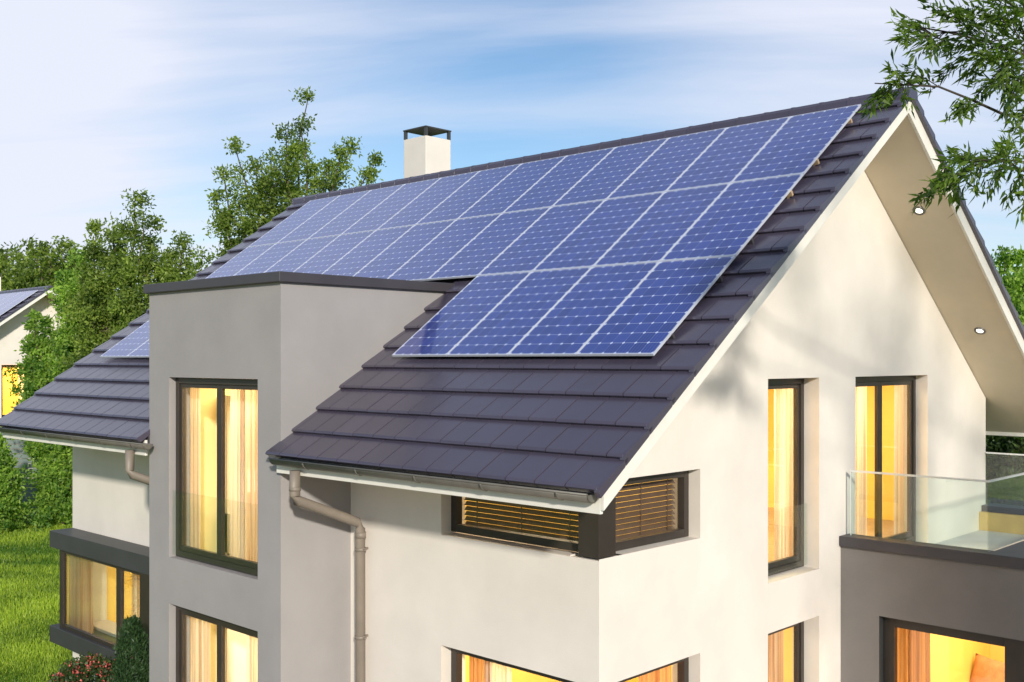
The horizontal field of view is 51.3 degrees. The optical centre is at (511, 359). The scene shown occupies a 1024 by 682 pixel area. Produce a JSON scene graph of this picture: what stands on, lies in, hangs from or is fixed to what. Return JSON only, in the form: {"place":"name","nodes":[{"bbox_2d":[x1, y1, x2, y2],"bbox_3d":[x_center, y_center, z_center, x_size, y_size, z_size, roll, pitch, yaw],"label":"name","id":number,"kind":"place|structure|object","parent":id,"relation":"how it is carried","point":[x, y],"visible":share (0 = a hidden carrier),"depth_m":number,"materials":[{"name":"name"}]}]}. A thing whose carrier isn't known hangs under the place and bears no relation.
{"place":"outdoors","nodes":[
{"label":"outdoors","id":0,"kind":"place"},
{"bbox_2d":[0,273,65,463],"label":"house","id":1,"kind":"structure","parent":0,"point":[13,333],"depth_m":47.23,"materials":[{"name":"white paint"}]},
{"bbox_2d":[0,293,10,300],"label":"solar panel","id":2,"kind":"object","parent":1,"relation":"attached to","point":[3,296],"visible":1,"depth_m":49.53,"materials":[{"name":"glass"}]},
{"bbox_2d":[0,292,19,304],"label":"solar panel","id":3,"kind":"object","parent":1,"relation":"attached to","point":[7,298],"visible":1,"depth_m":48.71,"materials":[{"name":"glass"}]},
{"bbox_2d":[2,365,24,416],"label":"window","id":4,"kind":"structure","parent":1,"relation":"in","point":[3,366],"depth_m":47.03,"materials":[{"name":"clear glass"}]},
{"bbox_2d":[0,291,27,309],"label":"solar panel","id":5,"kind":"object","parent":1,"relation":"attached to","point":[11,300],"visible":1,"depth_m":48.01,"materials":[{"name":"glass"}]},
{"bbox_2d":[0,290,37,311],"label":"solar panel","id":6,"kind":"object","parent":1,"relation":"attached to","point":[18,300],"visible":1,"depth_m":47.17,"materials":[{"name":"glass"}]},
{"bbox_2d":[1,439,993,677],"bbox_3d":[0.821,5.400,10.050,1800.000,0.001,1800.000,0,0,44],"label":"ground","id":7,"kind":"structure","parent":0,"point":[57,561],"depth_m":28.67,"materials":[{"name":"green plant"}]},
{"bbox_2d":[0,242,35,290],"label":"tree","id":8,"kind":"object","parent":7,"relation":"on","point":[8,278],"visible":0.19,"depth_m":61.43,"materials":[{"name":"green plant"}]},
{"bbox_2d":[0,433,39,532],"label":"shrub","id":9,"kind":"object","parent":7,"relation":"on","point":[11,506],"visible":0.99,"depth_m":32.86,"materials":[{"name":"green plant"}]},
{"bbox_2d":[0,432,40,516],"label":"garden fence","id":10,"kind":"object","parent":7,"relation":"on","point":[16,446],"visible":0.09,"depth_m":36.40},
{"bbox_2d":[0,487,72,681],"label":"grass","id":11,"kind":"structure","parent":7,"relation":"on","point":[28,615],"depth_m":23.19,"materials":[{"name":"green plant"}]},
{"bbox_2d":[1,308,71,485],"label":"tree","id":12,"kind":"object","parent":7,"relation":"on","point":[41,370],"visible":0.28,"depth_m":35.04,"materials":[{"name":"green plant"}]},
{"bbox_2d":[20,443,72,531],"bbox_3d":[-14.395,2.985,34.511,2.963,4.980,3.184,0,0,44],"label":"shrub","id":13,"kind":"object","parent":7,"relation":"on","point":[54,483],"visible":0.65,"depth_m":34.03,"materials":[{"name":"green plant"}]},
{"bbox_2d":[4,234,89,290],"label":"tree","id":14,"kind":"object","parent":7,"relation":"on","point":[47,268],"visible":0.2,"depth_m":59.23,"materials":[{"name":"green plant"}]},
{"bbox_2d":[45,248,91,360],"bbox_3d":[-15.056,0.746,37.041,3.604,9.325,3.817,0,0,44],"label":"tree","id":15,"kind":"object","parent":7,"relation":"on","point":[61,288],"visible":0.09,"depth_m":36.51,"materials":[{"name":"green plant"}]},
{"bbox_2d":[45,651,135,681],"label":"flowering shrub","id":16,"kind":"object","parent":7,"relation":"on","point":[85,669],"visible":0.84,"depth_m":15.08,"materials":[{"name":"green plant"}]},
{"bbox_2d":[58,218,131,371],"bbox_3d":[-12.558,0.483,32.951,3.724,9.868,3.226,0,0,44],"label":"tree","id":17,"kind":"object","parent":7,"relation":"on","point":[95,321],"visible":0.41,"depth_m":32.55,"materials":[{"name":"green plant"}]},
{"bbox_2d":[109,614,148,681],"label":"conifer","id":18,"kind":"object","parent":7,"relation":"on","point":[131,660],"visible":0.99,"depth_m":14.31,"materials":[{"name":"green plant"}]},
{"bbox_2d":[98,188,197,335],"bbox_3d":[-10.163,0.186,30.609,3.726,10.438,3.376,0,0,44],"label":"tree","id":19,"kind":"object","parent":7,"relation":"on","point":[135,304],"visible":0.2,"depth_m":30.60,"materials":[{"name":"green plant"}]},
{"bbox_2d":[183,245,216,280],"bbox_3d":[-11.998,0.526,39.699,2.340,9.768,3.254,0,0,44],"label":"tree","id":20,"kind":"object","parent":7,"relation":"on","point":[199,264],"visible":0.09,"depth_m":39.90,"materials":[{"name":"green plant"}]},
{"bbox_2d":[202,86,386,258],"bbox_3d":[-6.514,-1.526,31.698,5.477,13.909,4.179,0,0,-4],"label":"tree","id":21,"kind":"object","parent":7,"relation":"on","point":[263,202],"visible":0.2,"depth_m":31.36,"materials":[{"name":"green plant"}]},
{"bbox_2d":[0,86,1023,681],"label":"house","id":22,"kind":"structure","parent":7,"relation":"on","point":[676,508],"depth_m":12.46,"materials":[{"name":"white paint"}]},
{"bbox_2d":[50,528,148,680],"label":"bay window","id":23,"kind":"structure","parent":22,"relation":"in","point":[84,548],"depth_m":16.83,"materials":[{"name":"clear glass"}]},
{"bbox_2d":[100,320,148,357],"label":"solar panel","id":24,"kind":"object","parent":22,"relation":"attached to","point":[125,347],"visible":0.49,"depth_m":17.68,"materials":[{"name":"glass"}]},
{"bbox_2d":[127,340,148,357],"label":"solar panel","id":25,"kind":"object","parent":22,"relation":"attached to","point":[142,351],"visible":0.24,"depth_m":17.00,"materials":[{"name":"glass"}]},
{"bbox_2d":[175,377,257,575],"bbox_3d":[-3.659,1.357,13.341,2.477,2.354,0.419,0,0,44],"label":"window","id":26,"kind":"structure","parent":22,"relation":"in","point":[243,557],"depth_m":13.22,"materials":[{"name":"clear glass"}]},
{"bbox_2d":[176,606,257,681],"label":"window","id":27,"kind":"structure","parent":22,"relation":"in","point":[199,623],"depth_m":13.73,"materials":[{"name":"clear glass"}]},
{"bbox_2d":[225,513,229,553],"bbox_3d":[-3.352,2.375,15.100,0.445,0.550,1.500,0,0,44],"label":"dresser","id":28,"kind":"object","parent":22,"relation":"in","point":[228,533],"visible":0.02,"depth_m":14.56,"materials":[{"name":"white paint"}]},
{"bbox_2d":[205,243,275,278],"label":"solar panel","id":29,"kind":"object","parent":22,"relation":"attached to","point":[237,263],"visible":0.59,"depth_m":19.15,"materials":[{"name":"glass"}]},
{"bbox_2d":[234,239,306,275],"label":"solar panel","id":30,"kind":"object","parent":22,"relation":"attached to","point":[269,258],"visible":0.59,"depth_m":18.49,"materials":[{"name":"glass"}]},
{"bbox_2d":[264,235,339,272],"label":"solar panel","id":31,"kind":"object","parent":22,"relation":"attached to","point":[300,255],"visible":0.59,"depth_m":17.82,"materials":[{"name":"glass"}]},
{"bbox_2d":[277,190,369,242],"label":"solar panel","id":32,"kind":"object","parent":22,"relation":"attached to","point":[322,217],"visible":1,"depth_m":19.30,"materials":[{"name":"glass"}]},
{"bbox_2d":[308,184,403,238],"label":"solar panel","id":33,"kind":"object","parent":22,"relation":"attached to","point":[354,213],"visible":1,"depth_m":18.63,"materials":[{"name":"glass"}]},
{"bbox_2d":[341,178,439,234],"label":"solar panel","id":34,"kind":"object","parent":22,"relation":"attached to","point":[388,208],"visible":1,"depth_m":17.97,"materials":[{"name":"glass"}]},
{"bbox_2d":[415,164,520,224],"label":"solar panel","id":35,"kind":"object","parent":22,"relation":"attached to","point":[466,196],"visible":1,"depth_m":16.68,"materials":[{"name":"glass"}]},
{"bbox_2d":[458,156,565,218],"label":"solar panel","id":36,"kind":"object","parent":22,"relation":"attached to","point":[510,189],"visible":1,"depth_m":16.02,"materials":[{"name":"glass"}]},
{"bbox_2d":[451,470,688,558],"bbox_3d":[0.611,1.519,11.421,2.195,0.724,1.678,0,0,44],"label":"window","id":37,"kind":"structure","parent":22,"relation":"in","point":[598,538],"depth_m":10.96,"materials":[{"name":"brown glass"}]},
{"bbox_2d":[451,648,688,681],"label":"window","id":38,"kind":"structure","parent":22,"relation":"in","point":[481,669],"depth_m":11.39,"materials":[{"name":"clear glass"}]},
{"bbox_2d":[457,276,722,293],"bbox_3d":[0.731,-0.785,12.041,3.842,0.116,0.096,0,0,44],"label":"mounting rail","id":39,"kind":"object","parent":22,"relation":"attached to","point":[719,279],"visible":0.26,"depth_m":10.70,"materials":[{"name":"metal"}]},
{"bbox_2d":[661,173,803,260],"bbox_3d":[2.441,-1.571,11.747,0.937,0.024,1.731,0,36,44],"label":"solar panel","id":40,"kind":"object","parent":22,"relation":"attached to","point":[733,218],"visible":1,"depth_m":11.70,"materials":[{"name":"glass"}]},
{"bbox_2d":[746,238,753,244],"bbox_3d":[-1.584,-1.213,15.088,11.402,0.116,0.096,0,0,44],"label":"mounting rail","id":41,"kind":"object","parent":22,"relation":"attached to","point":[751,241],"visible":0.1,"depth_m":11.13,"materials":[{"name":"metal"}]},
{"bbox_2d":[294,230,375,273],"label":"solar panel","id":42,"kind":"object","parent":41,"relation":"attached to","point":[329,255],"visible":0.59,"depth_m":17.12,"materials":[{"name":"glass"}]},
{"bbox_2d":[322,225,413,275],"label":"solar panel","id":43,"kind":"object","parent":41,"relation":"attached to","point":[363,253],"visible":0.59,"depth_m":16.41,"materials":[{"name":"glass"}]},
{"bbox_2d":[354,220,454,278],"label":"solar panel","id":44,"kind":"object","parent":41,"relation":"attached to","point":[397,254],"visible":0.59,"depth_m":15.71,"materials":[{"name":"glass"}]},
{"bbox_2d":[388,213,501,280],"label":"solar panel","id":45,"kind":"object","parent":41,"relation":"attached to","point":[438,252],"visible":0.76,"depth_m":15.00,"materials":[{"name":"glass"}]},
{"bbox_2d":[429,207,550,280],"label":"solar panel","id":46,"kind":"object","parent":41,"relation":"attached to","point":[478,254],"visible":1,"depth_m":14.32,"materials":[{"name":"glass"}]},
{"bbox_2d":[479,200,604,274],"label":"solar panel","id":47,"kind":"object","parent":41,"relation":"attached to","point":[532,247],"visible":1,"depth_m":13.68,"materials":[{"name":"glass"}]},
{"bbox_2d":[533,192,663,270],"bbox_3d":[1.078,-1.571,13.056,0.937,0.024,1.731,0,36,44],"label":"solar panel","id":48,"kind":"object","parent":41,"relation":"attached to","point":[596,235],"visible":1,"depth_m":13.03,"materials":[{"name":"glass"}]},
{"bbox_2d":[594,183,729,265],"bbox_3d":[1.759,-1.571,12.402,0.937,0.024,1.731,0,36,44],"label":"solar panel","id":49,"kind":"object","parent":41,"relation":"attached to","point":[661,226],"visible":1,"depth_m":12.37,"materials":[{"name":"glass"}]},
{"bbox_2d":[768,621,803,681],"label":"window","id":50,"kind":"structure","parent":22,"relation":"in","point":[775,639],"depth_m":13.21,"materials":[{"name":"clear glass"}]},
{"bbox_2d":[768,378,805,575],"bbox_3d":[3.225,1.373,12.988,0.308,2.393,1.426,0,0,44],"label":"window","id":51,"kind":"structure","parent":22,"relation":"in","point":[784,559],"depth_m":13.24,"materials":[{"name":"clear glass"}]},
{"bbox_2d":[786,190,793,198],"bbox_3d":[-1.016,-1.804,15.678,11.402,0.116,0.096,0,0,44],"label":"mounting rail","id":52,"kind":"object","parent":22,"relation":"attached to","point":[790,194],"visible":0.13,"depth_m":11.72,"materials":[{"name":"metal"}]},
{"bbox_2d":[855,375,915,540],"bbox_3d":[5.112,1.415,14.971,0.290,2.478,2.529,0,0,44],"label":"window","id":53,"kind":"structure","parent":22,"relation":"in","point":[861,383],"depth_m":14.98,"materials":[{"name":"clear glass"}]},
{"bbox_2d":[839,503,1023,681],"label":"side extension","id":54,"kind":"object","parent":7,"relation":"on","point":[942,611],"visible":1,"depth_m":13.14,"materials":[{"name":"grey paint"}]},
{"bbox_2d":[850,470,1023,534],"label":"glass balustrade","id":55,"kind":"object","parent":54,"relation":"on","point":[961,479],"visible":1,"depth_m":13.03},
{"bbox_2d":[884,617,1023,681],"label":"sliding door","id":56,"kind":"structure","parent":54,"relation":"in","point":[906,643],"depth_m":13.19,"materials":[{"name":"clear glass"}]},
{"bbox_2d":[986,452,1023,507],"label":"glass balustrade","id":57,"kind":"object","parent":54,"relation":"on","point":[1004,454],"visible":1,"depth_m":16.84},
{"bbox_2d":[857,0,1023,228],"bbox_3d":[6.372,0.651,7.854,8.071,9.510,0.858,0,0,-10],"label":"willow tree","id":58,"kind":"object","parent":7,"relation":"on","point":[1000,21],"visible":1,"depth_m":7.24,"materials":[{"name":"green plant"}]},
{"bbox_2d":[991,243,1023,325],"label":"shrub","id":59,"kind":"object","parent":7,"relation":"on","point":[1013,283],"visible":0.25,"depth_m":29.45,"materials":[{"name":"green plant"}]},
{"bbox_2d":[0,0,1023,297],"label":"sky","id":60,"kind":"structure","parent":0,"point":[100,99],"materials":[{"name":"blue"}]},
{"bbox_2d":[986,435,1023,505],"bbox_3d":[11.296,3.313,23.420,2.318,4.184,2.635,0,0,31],"label":"shrub","id":61,"kind":"object","parent":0,"point":[1015,495],"visible":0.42,"depth_m":23.25,"materials":[{"name":"green plant"}]},
{"bbox_3d":[7.033,4.915,15.405,0.820,0.870,0.830,0,0,44],"label":"armchair","id":62,"kind":"object","parent":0,"visible":0},
{"bbox_2d":[970,653,1004,681],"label":"cushion","id":63,"kind":"object","parent":62,"relation":"on","point":[986,669],"visible":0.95,"depth_m":15.53,"materials":[{"name":"orange fabric"}]},
{"bbox_3d":[-0.606,-2.233,16.106,11.402,0.117,0.096,0,0,44],"label":"mounting rail","id":64,"kind":"object","parent":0,"visible":0},
{"bbox_2d":[248,195,339,246],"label":"solar panel","id":65,"kind":"object","parent":64,"relation":"attached to","point":[292,222],"visible":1,"depth_m":19.96,"materials":[{"name":"glass"}]},
{"bbox_2d":[377,171,478,229],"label":"solar panel","id":66,"kind":"object","parent":64,"relation":"attached to","point":[426,201],"visible":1,"depth_m":17.34,"materials":[{"name":"glass"}]},
{"bbox_2d":[503,147,614,212],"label":"solar panel","id":67,"kind":"object","parent":64,"relation":"attached to","point":[558,181],"visible":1,"depth_m":15.36,"materials":[{"name":"glass"}]},
{"bbox_2d":[552,138,667,206],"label":"solar panel","id":68,"kind":"object","parent":64,"relation":"attached to","point":[610,173],"visible":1,"depth_m":14.70,"materials":[{"name":"glass"}]},
{"bbox_2d":[607,127,726,198],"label":"solar panel","id":69,"kind":"object","parent":64,"relation":"attached to","point":[665,165],"visible":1,"depth_m":14.04,"materials":[{"name":"glass"}]},
{"bbox_2d":[666,116,790,190],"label":"solar panel","id":70,"kind":"object","parent":64,"relation":"attached to","point":[728,154],"visible":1,"depth_m":13.38,"materials":[{"name":"glass"}]},
{"bbox_2d":[732,104,861,182],"bbox_3d":[3.419,-2.591,12.765,0.937,0.027,1.731,0,36,44],"label":"solar panel","id":71,"kind":"object","parent":64,"relation":"attached to","point":[797,144],"visible":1,"depth_m":12.73,"materials":[{"name":"glass"}]},
{"bbox_3d":[0.164,-0.194,11.451,3.842,0.116,0.096,0,0,44],"label":"mounting rail","id":72,"kind":"object","parent":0,"visible":0},
{"bbox_2d":[392,271,531,356],"bbox_3d":[-0.582,-0.552,12.693,0.937,0.024,1.731,0,36,44],"label":"solar panel","id":73,"kind":"object","parent":72,"relation":"attached to","point":[446,329],"visible":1,"depth_m":12.65,"materials":[{"name":"glass"}]},
{"bbox_2d":[447,267,591,356],"bbox_3d":[0.100,-0.552,12.038,0.937,0.024,1.731,0,36,44],"label":"solar panel","id":74,"kind":"object","parent":72,"relation":"attached to","point":[507,324],"visible":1,"depth_m":12.00,"materials":[{"name":"glass"}]},
{"bbox_2d":[508,261,659,355],"bbox_3d":[0.781,-0.552,11.384,0.937,0.024,1.731,0,36,44],"label":"solar panel","id":75,"kind":"object","parent":72,"relation":"attached to","point":[572,321],"visible":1,"depth_m":11.34,"materials":[{"name":"glass"}]},
{"bbox_2d":[576,255,735,355],"bbox_3d":[1.462,-0.552,10.729,0.937,0.024,1.731,0,36,44],"label":"solar panel","id":76,"kind":"object","parent":72,"relation":"attached to","point":[648,316],"visible":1,"depth_m":10.67,"materials":[{"name":"glass"}]}
]}

